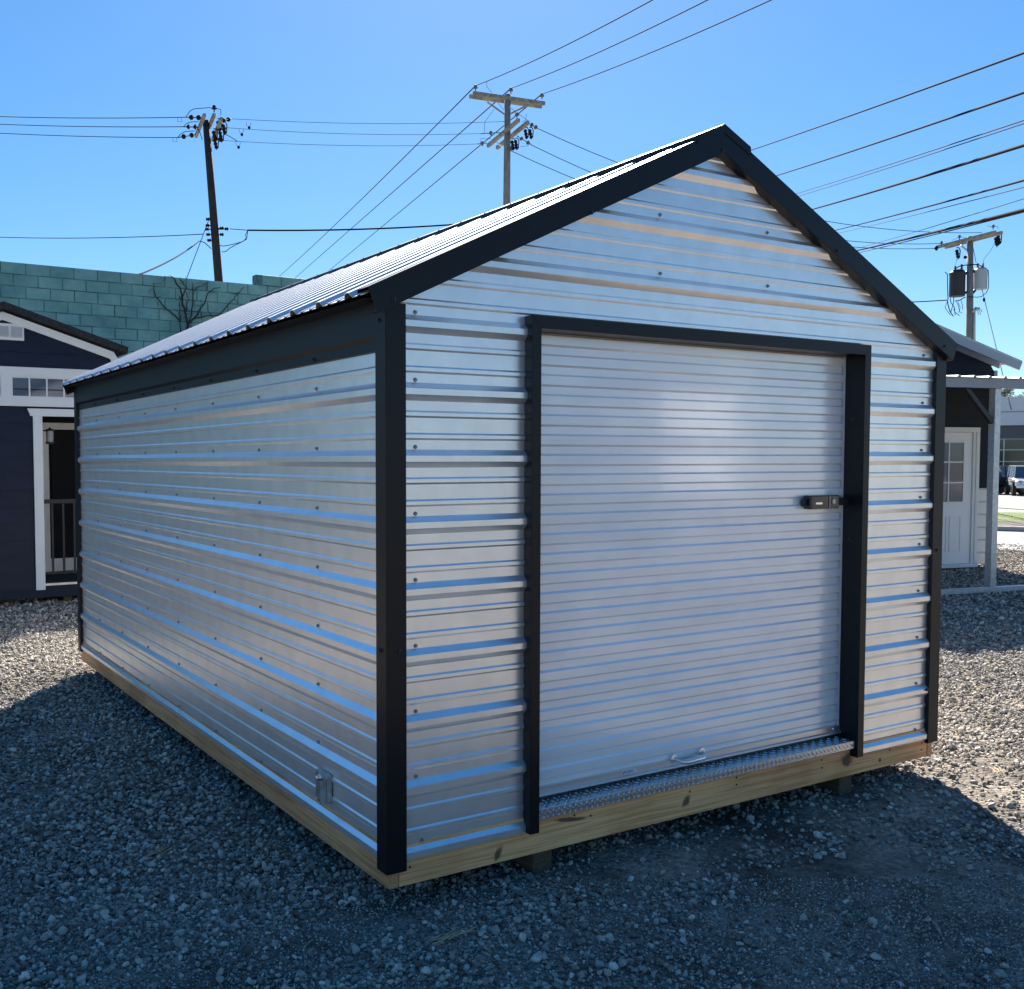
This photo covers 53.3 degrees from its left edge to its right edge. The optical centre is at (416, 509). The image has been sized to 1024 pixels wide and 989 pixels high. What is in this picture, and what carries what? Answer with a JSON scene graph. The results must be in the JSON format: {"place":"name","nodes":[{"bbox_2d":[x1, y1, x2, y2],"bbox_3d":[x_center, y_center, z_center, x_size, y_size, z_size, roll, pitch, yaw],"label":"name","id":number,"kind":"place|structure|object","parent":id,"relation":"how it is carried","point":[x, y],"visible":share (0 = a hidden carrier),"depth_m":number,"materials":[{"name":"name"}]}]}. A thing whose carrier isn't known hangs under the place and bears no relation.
{"place":"outdoors","nodes":[
{"label":"outdoors","id":0,"kind":"place"},
{"bbox_2d":[173,105,250,281],"bbox_3d":[-7.330,-7.182,36.328,2.622,14.177,2.018,1,3,28],"label":"utility pole","id":1,"kind":"object","parent":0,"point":[213,218],"visible":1,"depth_m":35.88,"materials":[{"name":"brown wood"}]},
{"bbox_2d":[0,133,177,137],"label":"power line","id":2,"kind":"object","parent":1,"relation":"attached to","point":[93,136],"visible":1,"depth_m":38.36,"materials":[{"name":"grey metal"}]},
{"bbox_2d":[0,124,182,126],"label":"power line","id":3,"kind":"object","parent":1,"relation":"attached to","point":[87,126],"visible":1,"depth_m":38.28,"materials":[{"name":"grey metal"}]},
{"bbox_2d":[0,116,185,117],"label":"power line","id":4,"kind":"object","parent":1,"relation":"attached to","point":[65,117],"visible":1,"depth_m":38.38,"materials":[{"name":"grey metal"}]},
{"bbox_2d":[0,234,202,238],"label":"power line","id":5,"kind":"object","parent":1,"relation":"attached to","point":[108,237],"visible":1,"depth_m":38.74,"materials":[{"name":"grey rubber"}]},
{"bbox_2d":[139,240,199,273],"bbox_3d":[-7.188,-7.553,30.000,0.044,3.458,12.238,0,3,-5],"label":"guy cable","id":6,"kind":"object","parent":1,"relation":"attached to","point":[169,260],"visible":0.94,"depth_m":28.87,"materials":[{"name":"grey metal"}]},
{"bbox_2d":[187,221,208,276],"bbox_3d":[-7.576,-8.996,35.000,0.028,2.490,2.171,0,3,9],"label":"guy cable","id":7,"kind":"object","parent":1,"relation":"attached to","point":[197,249],"visible":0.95,"depth_m":35.01,"materials":[{"name":"black metal"}]},
{"bbox_2d":[248,224,452,230],"bbox_3d":[-1.410,-10.418,37.100,9.458,0.806,0.060,-1,3,-11],"label":"service cable","id":8,"kind":"object","parent":1,"relation":"attached to","point":[354,229],"visible":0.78,"depth_m":36.94,"materials":[{"name":"black plastic"}]},
{"bbox_2d":[469,84,544,205],"bbox_3d":[3.416,-7.935,38.558,2.437,16.217,2.668,1,3,25],"label":"utility pole","id":9,"kind":"object","parent":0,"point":[507,142],"visible":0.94,"depth_m":37.89,"materials":[{"name":"brown wood"}]},
{"bbox_2d":[224,140,468,145],"bbox_3d":[-2.316,-13.421,37.000,9.382,0.500,0.016,-1,3,-12],"label":"power line","id":10,"kind":"object","parent":9,"relation":"attached to","point":[352,145],"visible":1,"depth_m":36.97,"materials":[{"name":"grey metal"}]},
{"bbox_2d":[234,128,480,134],"bbox_3d":[-2.170,-13.841,37.000,9.372,0.442,0.016,-1,3,-12],"label":"power line","id":11,"kind":"object","parent":9,"relation":"attached to","point":[367,134],"visible":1,"depth_m":37.21,"materials":[{"name":"grey metal"}]},
{"bbox_2d":[240,119,503,123],"bbox_3d":[-1.665,-14.227,37.000,10.032,0.572,0.016,-1,3,-12],"label":"power line","id":12,"kind":"object","parent":9,"relation":"attached to","point":[374,123],"visible":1,"depth_m":37.09,"materials":[{"name":"grey metal"}]},
{"bbox_2d":[281,88,472,274],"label":"power line","id":13,"kind":"object","parent":9,"relation":"attached to","point":[396,164],"visible":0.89,"depth_m":47.01,"materials":[{"name":"grey"}]},
{"bbox_2d":[295,90,508,277],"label":"power line","id":14,"kind":"object","parent":9,"relation":"attached to","point":[411,175],"visible":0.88,"depth_m":50.81,"materials":[{"name":"grey"}]},
{"bbox_2d":[330,95,539,269],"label":"power line","id":15,"kind":"object","parent":9,"relation":"attached to","point":[438,179],"visible":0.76,"depth_m":52.11,"materials":[{"name":"grey"}]},
{"bbox_2d":[476,0,652,85],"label":"power line","id":16,"kind":"object","parent":9,"relation":"attached to","point":[572,41],"visible":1,"depth_m":27.93,"materials":[{"name":"grey metal"}]},
{"bbox_2d":[511,0,707,88],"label":"power line","id":17,"kind":"object","parent":9,"relation":"attached to","point":[617,43],"visible":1,"depth_m":27.94,"materials":[{"name":"grey metal"}]},
{"bbox_2d":[542,0,771,93],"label":"power line","id":18,"kind":"object","parent":9,"relation":"attached to","point":[666,45],"visible":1,"depth_m":28.36,"materials":[{"name":"grey metal"}]},
{"bbox_2d":[512,151,932,248],"bbox_3d":[12.457,-12.093,40.002,18.267,2.973,0.026,-1,3,-12],"label":"power line","id":19,"kind":"object","parent":9,"relation":"attached to","point":[574,178],"visible":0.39,"depth_m":38.55,"materials":[{"name":"grey"}]},
{"bbox_2d":[534,146,939,243],"bbox_3d":[12.994,-12.293,40.002,17.746,2.970,0.026,-1,3,-13],"label":"power line","id":20,"kind":"object","parent":9,"relation":"attached to","point":[591,172],"visible":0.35,"depth_m":38.50,"materials":[{"name":"grey"}]},
{"bbox_2d":[539,129,981,232],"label":"power line","id":21,"kind":"object","parent":9,"relation":"attached to","point":[826,221],"visible":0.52,"depth_m":40.78,"materials":[{"name":"grey"}]},
{"bbox_2d":[751,52,1023,150],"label":"service cable","id":22,"kind":"object","parent":9,"relation":"attached to","point":[992,64],"visible":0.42,"depth_m":26.01,"materials":[{"name":"black plastic"}]},
{"bbox_2d":[776,91,1023,175],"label":"service cable","id":23,"kind":"object","parent":9,"relation":"attached to","point":[989,104],"visible":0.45,"depth_m":25.88,"materials":[{"name":"black plastic"}]},
{"bbox_2d":[813,144,1023,209],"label":"service cable","id":24,"kind":"object","parent":9,"relation":"attached to","point":[971,161],"visible":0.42,"depth_m":25.82,"materials":[{"name":"black plastic"}]},
{"bbox_2d":[836,179,1023,229],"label":"service cable","id":25,"kind":"object","parent":9,"relation":"attached to","point":[1005,185],"visible":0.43,"depth_m":25.67,"materials":[{"name":"black plastic"}]},
{"bbox_2d":[857,208,1023,250],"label":"service cable","id":26,"kind":"object","parent":9,"relation":"attached to","point":[983,220],"visible":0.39,"depth_m":25.71,"materials":[{"name":"black plastic"}]},
{"bbox_2d":[0,492,1023,988],"bbox_3d":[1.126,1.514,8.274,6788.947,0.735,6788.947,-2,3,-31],"label":"ground","id":27,"kind":"structure","parent":0,"point":[892,862],"depth_m":3.82,"materials":[{"name":"grey gravel"}]},
{"bbox_2d":[0,301,127,601],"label":"navy shed","id":28,"kind":"structure","parent":27,"relation":"on","point":[43,358],"depth_m":10.98,"materials":[{"name":"blue wood"}]},
{"bbox_2d":[12,376,73,398],"bbox_3d":[-4.018,-1.325,10.998,0.730,0.219,0.018,-2,3,-31],"label":"transom window","id":29,"kind":"structure","parent":28,"relation":"in","point":[29,383],"depth_m":10.96,"materials":[{"name":"clear glass"}]},
{"bbox_2d":[51,430,76,557],"bbox_3d":[-4.004,-0.200,12.417,0.900,1.547,0.022,-2,3,-31],"label":"porch door","id":30,"kind":"structure","parent":28,"relation":"in","point":[63,448],"depth_m":12.24,"materials":[{"name":"black"}]},
{"bbox_2d":[0,261,304,358],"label":"block wall","id":31,"kind":"structure","parent":27,"relation":"on","point":[122,308],"depth_m":18.38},
{"bbox_2d":[151,275,243,331],"bbox_3d":[-4.114,-3.755,19.055,1.868,1.223,0.072,-2,3,-31],"label":"bare vine","id":32,"kind":"object","parent":31,"relation":"attached to","point":[185,311],"visible":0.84,"depth_m":18.95,"materials":[{"name":"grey plant"}]},
{"bbox_2d":[61,124,957,889],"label":"storage shed","id":33,"kind":"structure","parent":27,"relation":"on","point":[531,532],"depth_m":4.15,"materials":[{"name":"silver metal"}]},
{"bbox_2d":[539,333,848,800],"bbox_3d":[1.202,0.175,4.249,1.866,1.836,0.084,-2,3,-31],"label":"roll up door","id":34,"kind":"structure","parent":33,"relation":"in","point":[692,499],"depth_m":4.22,"materials":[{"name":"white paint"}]},
{"bbox_2d":[15,684,1013,983],"bbox_3d":[0.434,1.336,4.398,6.945,0.034,5.256,0,3,1],"label":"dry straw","id":35,"kind":"object","parent":27,"relation":"on","point":[551,886],"visible":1,"depth_m":3.46,"materials":[{"name":"beige"}]},
{"bbox_2d":[937,324,1023,594],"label":"grey shed","id":36,"kind":"structure","parent":27,"relation":"on","point":[975,383],"depth_m":14.36,"materials":[{"name":"black"}]},
{"bbox_2d":[942,432,972,563],"bbox_3d":[7.499,-0.165,14.369,0.870,1.865,0.074,-1,3,-19],"label":"door","id":37,"kind":"structure","parent":36,"relation":"in","point":[958,445],"depth_m":14.40,"materials":[{"name":"white wood"}]},
{"bbox_2d":[998,490,1023,512],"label":"parking lot","id":38,"kind":"structure","parent":27,"relation":"on","point":[1008,503],"depth_m":45.40,"materials":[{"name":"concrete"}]},
{"bbox_2d":[998,466,1023,493],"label":"parked car","id":39,"kind":"object","parent":38,"relation":"on","point":[1003,470],"visible":0.08,"depth_m":64.41,"materials":[{"name":"black"}]},
{"bbox_2d":[1004,465,1023,495],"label":"parked car","id":40,"kind":"object","parent":38,"relation":"on","point":[1014,480],"visible":1,"depth_m":61.66,"materials":[{"name":"white metal"}]},
{"bbox_2d":[998,512,1023,521],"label":"grass strip","id":41,"kind":"object","parent":27,"relation":"on","point":[1012,516],"depth_m":31.56,"materials":[{"name":"green plant"}]},
{"bbox_2d":[998,521,1023,526],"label":"verge","id":42,"kind":"structure","parent":27,"relation":"on","point":[1002,523],"depth_m":27.22,"materials":[{"name":"grey concrete"}]},
{"bbox_2d":[0,0,1023,396],"label":"sky","id":43,"kind":"structure","parent":0,"point":[775,70],"materials":[{"name":"blue"}]},
{"bbox_2d":[796,120,1023,193],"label":"power line","id":44,"kind":"object","parent":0,"point":[927,152],"visible":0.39,"depth_m":25.88,"materials":[{"name":"grey"}]},
{"bbox_2d":[800,123,1023,195],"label":"power line","id":45,"kind":"object","parent":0,"point":[927,155],"visible":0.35,"depth_m":26.03,"materials":[{"name":"grey"}]},
{"bbox_2d":[912,300,946,301],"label":"service cable","id":46,"kind":"object","parent":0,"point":[929,301],"visible":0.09,"depth_m":41.81,"materials":[{"name":"black plastic"}]},
{"bbox_2d":[840,187,1023,232],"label":"power line","id":47,"kind":"object","parent":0,"point":[945,207],"visible":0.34,"depth_m":25.79,"materials":[{"name":"grey rubber"}]},
{"bbox_2d":[856,198,1023,248],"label":"power line","id":48,"kind":"object","parent":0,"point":[955,219],"visible":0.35,"depth_m":25.35,"materials":[{"name":"grey"}]},
{"bbox_2d":[859,211,1023,252],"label":"service cable","id":49,"kind":"object","parent":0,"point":[952,230],"visible":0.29,"depth_m":25.75,"materials":[{"name":"grey plastic"}]},
{"bbox_2d":[933,224,1002,339],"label":"utility pole","id":50,"kind":"object","parent":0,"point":[976,278],"visible":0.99,"depth_m":41.88,"materials":[{"name":"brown wood"}]},
{"bbox_2d":[982,290,1011,409],"bbox_3d":[20.503,-6.052,36.000,0.024,5.584,13.610,1,3,25],"label":"guy cable","id":51,"kind":"object","parent":50,"relation":"attached to","point":[995,345],"visible":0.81,"depth_m":36.19,"materials":[{"name":"black metal"}]},
{"bbox_2d":[1001,389,1014,396],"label":"pine tree","id":52,"kind":"object","parent":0,"point":[1004,393],"visible":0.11,"depth_m":91.38,"materials":[{"name":"green plant"}]},
{"bbox_2d":[997,531,1023,549],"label":"road","id":53,"kind":"structure","parent":0,"point":[1009,537],"depth_m":20.96,"materials":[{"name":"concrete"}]},
{"bbox_2d":[997,526,1023,531],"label":"kerb","id":54,"kind":"structure","parent":53,"relation":"on","point":[1012,528],"depth_m":23.49,"materials":[{"name":"concrete"}]},
{"bbox_2d":[999,396,1023,489],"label":"showroom building","id":55,"kind":"structure","parent":0,"point":[1012,437],"depth_m":76.03,"materials":[{"name":"grey"}]}
]}

